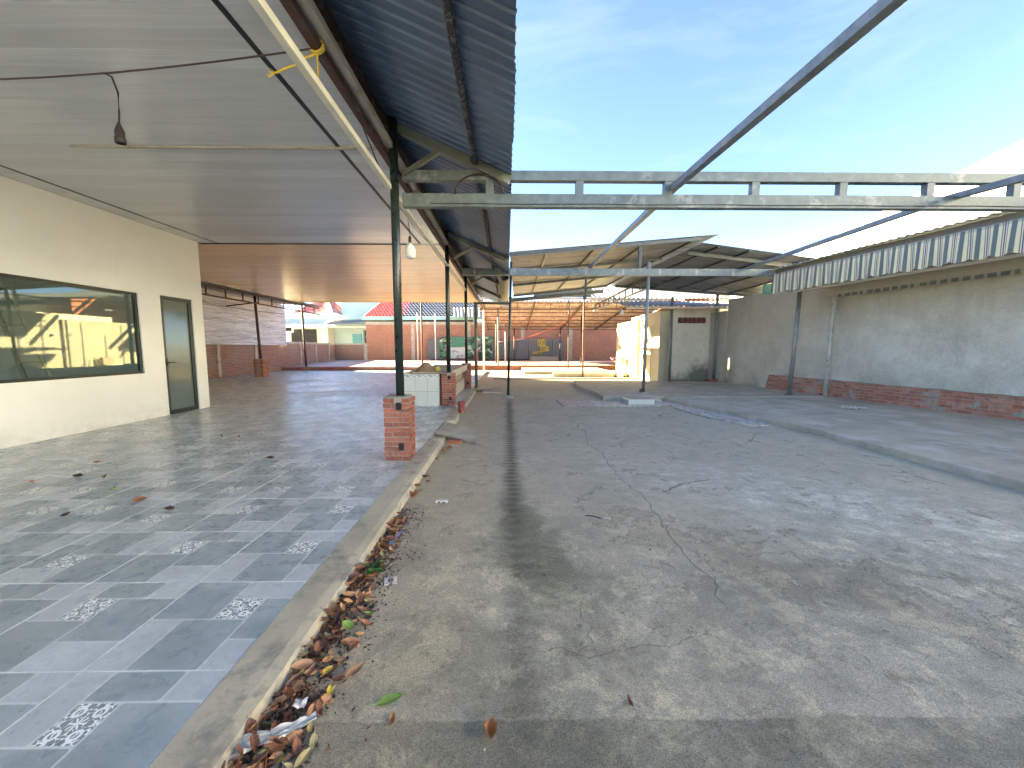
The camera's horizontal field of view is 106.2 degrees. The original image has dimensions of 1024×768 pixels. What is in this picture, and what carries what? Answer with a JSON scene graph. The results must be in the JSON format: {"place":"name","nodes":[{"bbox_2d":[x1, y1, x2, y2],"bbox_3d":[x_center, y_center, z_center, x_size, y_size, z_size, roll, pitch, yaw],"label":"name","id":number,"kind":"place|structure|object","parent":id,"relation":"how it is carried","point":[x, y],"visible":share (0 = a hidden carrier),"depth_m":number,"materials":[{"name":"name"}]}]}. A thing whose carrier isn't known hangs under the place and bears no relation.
{"place":"outdoors","nodes":[
{"label":"outdoors","id":0,"kind":"place"},
{"bbox_2d":[0,370,486,767],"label":"tiled floor","id":1,"kind":"structure","parent":0,"point":[131,631],"depth_m":2.64,"materials":[{"name":"tile"}]},
{"bbox_2d":[0,175,209,448],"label":"white room","id":2,"kind":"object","parent":1,"relation":"on","point":[110,305],"visible":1,"depth_m":7.07,"materials":[{"name":"paint"}]},
{"bbox_2d":[0,273,143,383],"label":"window","id":3,"kind":"structure","parent":2,"relation":"in","point":[133,295],"depth_m":6.30,"materials":[{"name":"black glass"}]},
{"bbox_2d":[160,295,198,413],"bbox_3d":[-6.801,-0.589,7.890,0.139,2.330,0.760,0,5,-1],"label":"door","id":4,"kind":"structure","parent":2,"relation":"in","point":[176,313],"depth_m":7.91,"materials":[{"name":"glass"}]},
{"bbox_2d":[0,0,480,302],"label":"pavilion ceiling","id":5,"kind":"structure","parent":2,"relation":"on","point":[249,175],"depth_m":4.29,"materials":[{"name":"white plastic"}]},
{"bbox_2d":[206,345,285,378],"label":"brick wall","id":6,"kind":"structure","parent":1,"relation":"on","point":[228,360],"depth_m":18.42,"materials":[{"name":"brick"}]},
{"bbox_2d":[201,288,286,344],"bbox_3d":[-12.816,-2.787,15.643,0.034,2.350,14.033,0,5,-4],"label":"zinc sheeting","id":7,"kind":"object","parent":6,"relation":"on","point":[228,325],"visible":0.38,"depth_m":18.35,"materials":[{"name":"metal"}]},
{"bbox_2d":[253,359,268,376],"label":"brick pier","id":8,"kind":"structure","parent":1,"relation":"on","point":[261,368],"depth_m":17.29,"materials":[{"name":"brick"}]},
{"bbox_2d":[253,296,261,358],"bbox_3d":[-11.432,-2.538,17.287,0.208,2.804,0.110,0,5,-1],"label":"steel pole","id":9,"kind":"object","parent":8,"relation":"on","point":[257,328],"visible":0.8,"depth_m":17.26,"materials":[{"name":"metal"}]},
{"bbox_2d":[201,283,319,314],"bbox_3d":[-12.250,-3.563,15.671,1.937,0.500,14.200,0,5,-1],"label":"steel truss","id":10,"kind":"object","parent":9,"relation":"attached to","point":[242,300],"visible":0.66,"depth_m":17.16,"materials":[{"name":"metal"}]},
{"bbox_2d":[201,281,322,306],"bbox_3d":[-12.058,-3.878,15.342,2.702,0.231,13.600,0,5,-1],"label":"side canopy","id":11,"kind":"object","parent":10,"relation":"on","point":[246,295],"visible":0.12,"depth_m":17.57,"materials":[{"name":"metal"}]},
{"bbox_2d":[383,394,415,460],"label":"brick pier","id":12,"kind":"structure","parent":1,"relation":"on","point":[399,428],"depth_m":4.54,"materials":[{"name":"brick"}]},
{"bbox_2d":[388,115,404,395],"bbox_3d":[-1.346,-1.436,4.486,0.098,3.155,0.097,0,5,-1],"label":"steel pole","id":13,"kind":"object","parent":12,"relation":"on","point":[396,245],"visible":0.92,"depth_m":4.44,"materials":[{"name":"metal"}]},
{"bbox_2d":[248,0,465,290],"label":"tie tube","id":14,"kind":"object","parent":13,"relation":"attached to","point":[266,14],"visible":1,"depth_m":2.75,"materials":[{"name":"metal"}]},
{"bbox_2d":[325,0,516,307],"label":"edge canopy","id":15,"kind":"object","parent":13,"relation":"attached to","point":[440,76],"visible":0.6,"depth_m":3.40,"materials":[{"name":"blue metal"}]},
{"bbox_2d":[498,276,509,300],"bbox_3d":[-0.255,-3.154,13.007,0.316,0.158,4.700,0,5,-1],"label":"roof gutter","id":16,"kind":"object","parent":15,"relation":"attached to","point":[504,289],"visible":0.93,"depth_m":12.32,"materials":[{"name":"metal"}]},
{"bbox_2d":[402,170,1023,211],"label":"steel truss","id":17,"kind":"object","parent":15,"relation":"attached to","point":[1011,200],"visible":0.97,"depth_m":4.55,"materials":[{"name":"metal"}]},
{"bbox_2d":[454,173,503,193],"bbox_3d":[-0.382,-2.332,4.474,0.584,0.234,0.024,0,5,-1],"label":"hose","id":18,"kind":"object","parent":17,"relation":"hanging from","point":[474,174],"visible":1,"depth_m":4.46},
{"bbox_2d":[588,0,907,267],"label":"purlin","id":19,"kind":"object","parent":17,"relation":"on","point":[874,15],"visible":0.87,"depth_m":2.73,"materials":[{"name":"metal"}]},
{"bbox_2d":[747,174,1023,268],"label":"purlin","id":20,"kind":"object","parent":17,"relation":"attached to","point":[1009,181],"visible":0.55,"depth_m":5.59,"materials":[{"name":"metal"}]},
{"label":"power cable","id":21,"kind":"object","parent":13,"relation":"attached to","visible":0},
{"bbox_2d":[405,222,415,258],"bbox_3d":[-1.360,-1.925,5.122,0.142,0.504,0.142,0,5,-1],"label":"light bulb","id":22,"kind":"object","parent":21,"relation":"hanging from","point":[410,251],"visible":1,"depth_m":5.09,"materials":[{"name":"glass"}]},
{"bbox_2d":[420,302,422,362],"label":"steel pole","id":23,"kind":"object","parent":1,"relation":"on","point":[421,332],"visible":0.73,"depth_m":22.23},
{"bbox_2d":[404,364,466,405],"bbox_3d":[-1.952,-0.076,10.772,1.060,0.791,4.010,0,5,-1],"label":"tiled counter","id":24,"kind":"object","parent":1,"relation":"on","point":[424,388],"visible":0.78,"depth_m":8.80,"materials":[{"name":"tile"}]},
{"bbox_2d":[416,362,434,371],"bbox_3d":[-2.076,-0.413,9.276,0.517,0.214,0.525,0,5,-1],"label":"sand heap","id":25,"kind":"object","parent":24,"relation":"on","point":[425,367],"visible":0.93,"depth_m":9.13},
{"bbox_2d":[441,372,455,405],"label":"brick pier","id":26,"kind":"structure","parent":1,"relation":"on","point":[448,385],"depth_m":8.80,"materials":[{"name":"brick"}]},
{"bbox_2d":[444,231,450,371],"bbox_3d":[-1.463,-1.844,8.746,0.096,3.155,0.095,0,5,-1],"label":"steel pole","id":27,"kind":"object","parent":26,"relation":"on","point":[447,299],"visible":0.9,"depth_m":8.72,"materials":[{"name":"metal"}]},
{"bbox_2d":[279,0,477,300],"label":"steel truss","id":28,"kind":"object","parent":27,"relation":"attached to","point":[294,11],"visible":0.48,"depth_m":3.44,"materials":[{"name":"grey metal"}]},
{"bbox_2d":[0,48,310,79],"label":"power cable","id":29,"kind":"object","parent":28,"relation":"hanging from","point":[162,67],"visible":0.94,"depth_m":2.86,"materials":[{"name":"rubber"}]},
{"bbox_2d":[102,72,126,145],"bbox_3d":[-2.992,-2.079,2.904,0.112,0.505,0.067,2,6,20],"label":"lamp holder","id":30,"kind":"object","parent":29,"relation":"hanging from","point":[119,136],"visible":1,"depth_m":2.89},
{"bbox_2d":[266,39,324,77],"bbox_3d":[-1.594,-2.405,2.889,0.419,0.286,0.152,0,5,-3],"label":"rope","id":31,"kind":"object","parent":28,"relation":"attached to","point":[320,51],"visible":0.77,"depth_m":2.83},
{"bbox_2d":[350,96,378,165],"bbox_3d":[-1.409,-2.367,3.849,0.012,0.388,0.952,0,5,0],"label":"brace rod","id":32,"kind":"object","parent":28,"relation":"attached to","point":[363,128],"visible":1,"depth_m":3.64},
{"bbox_2d":[461,363,471,387],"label":"brick pier","id":33,"kind":"structure","parent":1,"relation":"on","point":[468,376],"depth_m":12.50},
{"bbox_2d":[464,266,467,362],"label":"steel pole","id":34,"kind":"object","parent":33,"relation":"on","point":[466,321],"visible":0.81,"depth_m":12.45,"materials":[{"name":"metal"}]},
{"bbox_2d":[322,302,402,342],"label":"blue house","id":35,"kind":"structure","parent":0,"point":[352,329],"depth_m":43.44,"materials":[{"name":"paint"}]},
{"bbox_2d":[477,386,502,389],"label":"drain slab","id":36,"kind":"structure","parent":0,"point":[490,387],"depth_m":13.00,"materials":[{"name":"concrete"}]},
{"bbox_2d":[366,322,616,359],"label":"brick wall","id":37,"kind":"structure","parent":0,"point":[598,344],"depth_m":34.33,"materials":[{"name":"brick"}]},
{"bbox_2d":[530,356,557,359],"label":"wall","id":38,"kind":"structure","parent":0,"point":[544,358],"depth_m":32.98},
{"bbox_2d":[240,370,1023,767],"bbox_3d":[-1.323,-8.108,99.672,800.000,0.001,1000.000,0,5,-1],"label":"ground","id":39,"kind":"structure","parent":0,"point":[814,604],"depth_m":2.11,"materials":[{"name":"concrete"}]},
{"bbox_2d":[261,746,266,767],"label":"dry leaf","id":40,"kind":"object","parent":39,"relation":"on","point":[265,758],"visible":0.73,"depth_m":1.31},
{"bbox_2d":[249,746,270,765],"bbox_3d":[-0.854,1.266,1.300,0.084,0.018,0.034,-36,19,-22],"label":"dry leaf","id":41,"kind":"object","parent":40,"relation":"on","point":[259,757],"visible":0.96,"depth_m":1.31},
{"bbox_2d":[229,711,316,761],"bbox_3d":[-0.850,1.248,1.373,0.278,0.018,0.077,-3,6,-28],"label":"tissue","id":42,"kind":"object","parent":39,"relation":"on","point":[284,729],"visible":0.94,"depth_m":1.38,"materials":[{"name":"paper"}]},
{"bbox_2d":[246,716,257,733],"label":"dry leaf","id":43,"kind":"object","parent":42,"relation":"on","point":[250,722],"visible":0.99,"depth_m":1.39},
{"bbox_2d":[249,730,259,752],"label":"dry leaf","id":44,"kind":"object","parent":42,"relation":"on","point":[254,739],"visible":1,"depth_m":1.33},
{"bbox_2d":[259,741,286,755],"bbox_3d":[-0.836,1.276,1.347,0.101,0.030,0.043,30,22,-13],"label":"dry leaf","id":45,"kind":"object","parent":39,"relation":"on","point":[274,747],"visible":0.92,"depth_m":1.35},
{"bbox_2d":[267,751,282,764],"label":"dry leaf","id":46,"kind":"object","parent":39,"relation":"on","point":[279,754],"visible":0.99,"depth_m":1.33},
{"bbox_2d":[284,728,306,744],"bbox_3d":[-0.778,1.270,1.388,0.078,0.016,0.037,-12,35,-44],"label":"dry leaf","id":47,"kind":"object","parent":39,"relation":"on","point":[293,735],"visible":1,"depth_m":1.39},
{"bbox_2d":[148,436,445,767],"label":"kerb","id":48,"kind":"structure","parent":39,"relation":"on","point":[210,733],"depth_m":1.72,"materials":[{"name":"concrete"}]},
{"bbox_2d":[292,732,301,755],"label":"dry leaf","id":49,"kind":"object","parent":39,"relation":"on","point":[297,746],"visible":1,"depth_m":1.36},
{"bbox_2d":[291,697,308,708],"bbox_3d":[-0.818,1.228,1.483,0.052,0.015,0.042,0,5,-1],"label":"tissue","id":50,"kind":"object","parent":39,"relation":"on","point":[297,703],"visible":1,"depth_m":1.48,"materials":[{"name":"paper"}]},
{"bbox_2d":[294,747,310,767],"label":"dry leaf","id":51,"kind":"object","parent":39,"relation":"on","point":[302,757],"visible":1,"depth_m":1.33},
{"bbox_2d":[300,305,306,366],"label":"steel pole","id":52,"kind":"object","parent":39,"relation":"on","point":[303,331],"visible":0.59,"depth_m":22.34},
{"bbox_2d":[309,728,317,749],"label":"dry leaf","id":53,"kind":"object","parent":39,"relation":"on","point":[313,741],"visible":1,"depth_m":1.39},
{"bbox_2d":[285,302,348,342],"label":"bungalow","id":54,"kind":"object","parent":39,"relation":"on","point":[329,310],"visible":0.47,"depth_m":41.70,"materials":[{"name":"white paint"}]},
{"bbox_2d":[291,329,316,342],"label":"window","id":55,"kind":"structure","parent":54,"relation":"in","point":[295,338],"depth_m":41.61,"materials":[{"name":"glass"}]},
{"bbox_2d":[309,689,326,699],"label":"dry leaf","id":56,"kind":"object","parent":39,"relation":"on","point":[315,695],"visible":0.85,"depth_m":1.54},
{"bbox_2d":[241,516,409,767],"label":"leaf fragments","id":57,"kind":"object","parent":39,"relation":"on","point":[262,763],"visible":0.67,"depth_m":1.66,"materials":[{"name":"plant"}]},
{"bbox_2d":[253,748,265,753],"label":"dry leaf","id":58,"kind":"object","parent":57,"relation":"on","point":[262,750],"visible":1,"depth_m":1.32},
{"bbox_2d":[291,659,315,668],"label":"dry leaf","id":59,"kind":"object","parent":57,"relation":"on","point":[302,663],"visible":1,"depth_m":1.67,"materials":[{"name":"plant"}]},
{"bbox_2d":[341,619,353,628],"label":"green leaf","id":60,"kind":"object","parent":57,"relation":"on","point":[348,624],"visible":1,"depth_m":1.90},
{"bbox_2d":[318,692,333,704],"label":"dry leaf","id":61,"kind":"object","parent":39,"relation":"on","point":[325,698],"visible":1,"depth_m":1.55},
{"bbox_2d":[241,508,431,767],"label":"leaf crumbs","id":62,"kind":"object","parent":39,"relation":"on","point":[300,696],"visible":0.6,"depth_m":1.86,"materials":[{"name":"plant"}]},
{"bbox_2d":[343,662,362,678],"bbox_3d":[-0.685,1.243,1.659,0.050,0.020,0.103,3,6,29],"label":"brown leaf","id":63,"kind":"object","parent":39,"relation":"on","point":[354,670],"visible":1,"depth_m":1.67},
{"bbox_2d":[359,557,385,577],"bbox_3d":[-0.868,1.138,2.382,0.162,0.062,0.162,0,5,-1],"label":"leafy sprig","id":64,"kind":"object","parent":39,"relation":"on","point":[376,568],"visible":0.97,"depth_m":2.40,"materials":[{"name":"green plant"}]},
{"bbox_2d":[371,692,402,705],"bbox_3d":[-0.502,1.271,1.547,0.123,0.009,0.047,-3,6,-29],"label":"green leaf","id":65,"kind":"object","parent":39,"relation":"on","point":[388,699],"visible":1,"depth_m":1.55,"materials":[{"name":"plant"}]},
{"bbox_2d":[384,576,396,585],"bbox_3d":[-0.739,1.197,2.345,0.074,0.006,0.074,-2,6,-18],"label":"card","id":66,"kind":"object","parent":39,"relation":"on","point":[389,580],"visible":1,"depth_m":2.34,"materials":[{"name":"paper"}]},
{"bbox_2d":[362,295,482,321],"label":"tiled house","id":67,"kind":"structure","parent":39,"relation":"on","point":[407,309],"depth_m":34.77,"materials":[{"name":"red tile"}]},
{"bbox_2d":[272,360,615,371],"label":"platform","id":68,"kind":"structure","parent":39,"relation":"on","point":[352,365],"depth_m":25.25,"materials":[{"name":"concrete"}]},
{"bbox_2d":[285,341,335,365],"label":"brick wall","id":69,"kind":"structure","parent":68,"relation":"on","point":[315,352],"depth_m":27.14,"materials":[{"name":"brick"}]},
{"bbox_2d":[335,343,367,359],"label":"brick wall","id":70,"kind":"structure","parent":68,"relation":"on","point":[350,351],"depth_m":34.28,"materials":[{"name":"brick"}]},
{"bbox_2d":[428,339,438,358],"bbox_3d":[-6.943,-3.061,34.049,1.020,1.750,0.050,0,5,-1],"label":"panel board","id":71,"kind":"object","parent":68,"relation":"on","point":[431,348],"visible":1,"depth_m":34.02,"materials":[{"name":"metal"}]},
{"bbox_2d":[417,307,481,359],"bbox_3d":[-4.422,-4.472,33.709,7.345,4.744,1.964,0,5,-1],"label":"old shelter","id":72,"kind":"object","parent":68,"relation":"on","point":[459,312],"visible":0.52,"depth_m":33.13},
{"bbox_2d":[439,336,492,359],"bbox_3d":[-4.079,-3.183,34.116,4.750,2.100,0.090,0,5,-1],"label":"mural board","id":73,"kind":"object","parent":68,"relation":"on","point":[457,346],"visible":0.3,"depth_m":34.09,"materials":[{"name":"paint"}]},
{"bbox_2d":[497,310,498,364],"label":"steel pole","id":74,"kind":"object","parent":68,"relation":"on","point":[497,337],"visible":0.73,"depth_m":24.09,"materials":[{"name":"metal"}]},
{"bbox_2d":[494,339,565,359],"bbox_3d":[1.560,-3.042,34.109,6.375,1.820,0.060,0,5,-1],"label":"panel screen","id":75,"kind":"object","parent":68,"relation":"on","point":[525,348],"visible":0.83,"depth_m":34.08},
{"bbox_2d":[559,328,560,360],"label":"steel pole","id":76,"kind":"object","parent":68,"relation":"on","point":[560,347],"visible":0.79,"depth_m":31.38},
{"bbox_2d":[478,297,674,330],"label":"rusty shed roof","id":77,"kind":"structure","parent":76,"relation":"on","point":[530,314],"depth_m":25.80,"materials":[{"name":"orange metal"}]},
{"bbox_2d":[534,289,591,296],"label":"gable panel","id":78,"kind":"structure","parent":77,"relation":"on","point":[589,295],"depth_m":21.55,"materials":[{"name":"grey paint"}]},
{"bbox_2d":[589,284,702,300],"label":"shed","id":79,"kind":"structure","parent":77,"relation":"on","point":[611,288],"depth_m":23.65,"materials":[{"name":"metal"}]},
{"bbox_2d":[444,407,458,423],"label":"kerb","id":80,"kind":"structure","parent":39,"relation":"on","point":[452,416],"depth_m":7.47,"materials":[{"name":"concrete"}]},
{"bbox_2d":[436,421,479,443],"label":"ramp","id":81,"kind":"structure","parent":39,"relation":"on","point":[454,431],"depth_m":6.13,"materials":[{"name":"concrete"}]},
{"bbox_2d":[462,390,474,406],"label":"kerb","id":82,"kind":"structure","parent":39,"relation":"on","point":[469,396],"depth_m":10.50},
{"bbox_2d":[474,302,477,386],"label":"steel pole","id":83,"kind":"object","parent":39,"relation":"on","point":[476,343],"visible":0.94,"depth_m":13.56,"materials":[{"name":"metal"}]},
{"bbox_2d":[483,306,484,369],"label":"steel pole","id":84,"kind":"object","parent":39,"relation":"on","point":[483,339],"visible":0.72,"depth_m":23.39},
{"bbox_2d":[484,717,497,740],"bbox_3d":[-0.079,1.272,1.409,0.052,0.036,0.083,3,6,26],"label":"orange leaf","id":85,"kind":"object","parent":39,"relation":"on","point":[490,724],"visible":1,"depth_m":1.43,"materials":[{"name":"plant"}]},
{"bbox_2d":[502,261,513,397],"bbox_3d":[-0.113,-1.480,10.697,0.320,3.752,0.315,0,5,-1],"label":"steel pole","id":86,"kind":"object","parent":39,"relation":"on","point":[509,338],"visible":1,"depth_m":10.69,"materials":[{"name":"metal"}]},
{"bbox_2d":[582,296,584,376],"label":"steel pole","id":87,"kind":"object","parent":39,"relation":"on","point":[583,338],"visible":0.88,"depth_m":18.01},
{"bbox_2d":[556,400,670,406],"bbox_3d":[2.773,0.486,9.718,3.200,0.019,1.020,0,5,-1],"label":"tile patch","id":88,"kind":"object","parent":39,"relation":"on","point":[565,403],"visible":0.68,"depth_m":9.44,"materials":[{"name":"concrete"}]},
{"bbox_2d":[621,396,654,404],"bbox_3d":[3.172,0.421,9.742,0.640,0.147,0.630,0,5,-1],"label":"tiled step","id":89,"kind":"object","parent":88,"relation":"on","point":[637,400],"visible":0.82,"depth_m":9.43,"materials":[{"name":"tile"}]},
{"bbox_2d":[595,292,728,380],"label":"cream block","id":90,"kind":"structure","parent":39,"relation":"on","point":[690,340],"depth_m":15.15,"materials":[{"name":"paint"}]},
{"bbox_2d":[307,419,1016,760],"bbox_3d":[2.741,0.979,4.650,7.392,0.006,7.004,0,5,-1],"label":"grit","id":91,"kind":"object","parent":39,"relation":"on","point":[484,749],"visible":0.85,"depth_m":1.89,"materials":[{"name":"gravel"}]},
{"bbox_2d":[668,297,673,381],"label":"steel pole","id":92,"kind":"object","parent":39,"relation":"on","point":[670,343],"visible":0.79,"depth_m":14.56,"materials":[{"name":"metal"}]},
{"bbox_2d":[656,294,729,311],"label":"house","id":93,"kind":"structure","parent":39,"relation":"on","point":[724,299],"depth_m":21.10,"materials":[{"name":"white brick"}]},
{"bbox_2d":[708,311,727,381],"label":"boundary wall","id":94,"kind":"structure","parent":39,"relation":"on","point":[721,346],"depth_m":14.52,"materials":[{"name":"paint"}]},
{"bbox_2d":[669,403,774,425],"bbox_3d":[4.267,0.609,8.430,0.890,0.021,3.149,-1,6,-9],"label":"tile patch","id":95,"kind":"object","parent":39,"relation":"on","point":[716,415],"visible":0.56,"depth_m":7.80,"materials":[{"name":"concrete"}]},
{"bbox_2d":[724,257,1023,421],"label":"boundary wall","id":96,"kind":"structure","parent":39,"relation":"on","point":[953,347],"depth_m":8.66,"materials":[{"name":"paint"}]},
{"bbox_2d":[730,139,1023,298],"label":"warehouse","id":97,"kind":"structure","parent":39,"relation":"on","point":[1009,159],"depth_m":13.25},
{"bbox_2d":[510,234,813,301],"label":"shed roof","id":98,"kind":"structure","parent":97,"relation":"attached to","point":[681,253],"depth_m":12.85,"materials":[{"name":"metal"}]},
{"bbox_2d":[285,0,1023,341],"label":"sky","id":99,"kind":"structure","parent":0,"point":[936,86],"materials":[{"name":"blue"}]},
{"bbox_2d":[493,368,1023,491],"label":"pavement","id":100,"kind":"structure","parent":0,"point":[988,450],"depth_m":6.94,"materials":[{"name":"concrete"}]},
{"bbox_2d":[636,262,650,394],"bbox_3d":[3.679,-1.515,10.614,0.400,3.606,0.400,0,5,-1],"label":"steel pole","id":101,"kind":"object","parent":100,"relation":"on","point":[642,391],"visible":1,"depth_m":10.60,"materials":[{"name":"metal"}]},
{"bbox_2d":[462,268,775,276],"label":"steel beam","id":102,"kind":"structure","parent":101,"relation":"on","point":[619,272],"depth_m":10.37,"materials":[{"name":"metal"}]},
{"bbox_2d":[769,212,1023,296],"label":"awning","id":103,"kind":"object","parent":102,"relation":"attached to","point":[978,244],"visible":0.99,"depth_m":7.32,"materials":[{"name":"metal"}]},
{"bbox_2d":[593,278,646,311],"bbox_3d":[3.673,-3.079,13.920,0.040,0.300,6.600,0,5,-1],"label":"steel truss","id":104,"kind":"object","parent":101,"relation":"attached to","point":[639,291],"visible":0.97,"depth_m":12.83,"materials":[{"name":"metal"}]},
{"bbox_2d":[706,379,717,381],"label":"brick block","id":105,"kind":"structure","parent":100,"relation":"on","point":[712,380],"depth_m":14.61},
{"bbox_2d":[712,293,718,378],"bbox_3d":[7.726,-1.763,14.602,0.100,3.330,0.098,0,5,-1],"label":"steel pole","id":106,"kind":"object","parent":105,"relation":"on","point":[715,337],"visible":0.88,"depth_m":14.57,"materials":[{"name":"metal"}]},
{"bbox_2d":[785,292,801,394],"bbox_3d":[7.692,-1.139,10.492,0.241,2.894,0.180,0,5,-1],"label":"steel pole","id":107,"kind":"object","parent":100,"relation":"on","point":[794,341],"visible":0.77,"depth_m":10.46,"materials":[{"name":"metal"}]},
{"bbox_2d":[823,296,836,396],"bbox_3d":[8.391,-1.032,10.160,0.139,2.742,0.090,0,5,-1],"label":"steel pole","id":108,"kind":"object","parent":100,"relation":"on","point":[829,345],"visible":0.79,"depth_m":10.13,"materials":[{"name":"metal"}]},
{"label":"dry leaf","id":109,"kind":"object","parent":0,"visible":0},
{"bbox_2d":[307,699,317,715],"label":"dry leaf","id":110,"kind":"object","parent":109,"relation":"on","point":[311,709],"visible":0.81,"depth_m":1.49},
{"label":"dry leaf","id":111,"kind":"object","parent":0,"visible":0},
{"bbox_2d":[285,672,302,687],"bbox_3d":[-0.905,1.235,1.587,0.040,0.028,0.095,5,23,28],"label":"dry leaf","id":112,"kind":"object","parent":111,"relation":"on","point":[294,678],"visible":0.72,"depth_m":1.60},
{"bbox_2d":[291,679,306,691],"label":"dry leaf","id":113,"kind":"object","parent":112,"relation":"on","point":[296,687],"visible":0.99,"depth_m":1.58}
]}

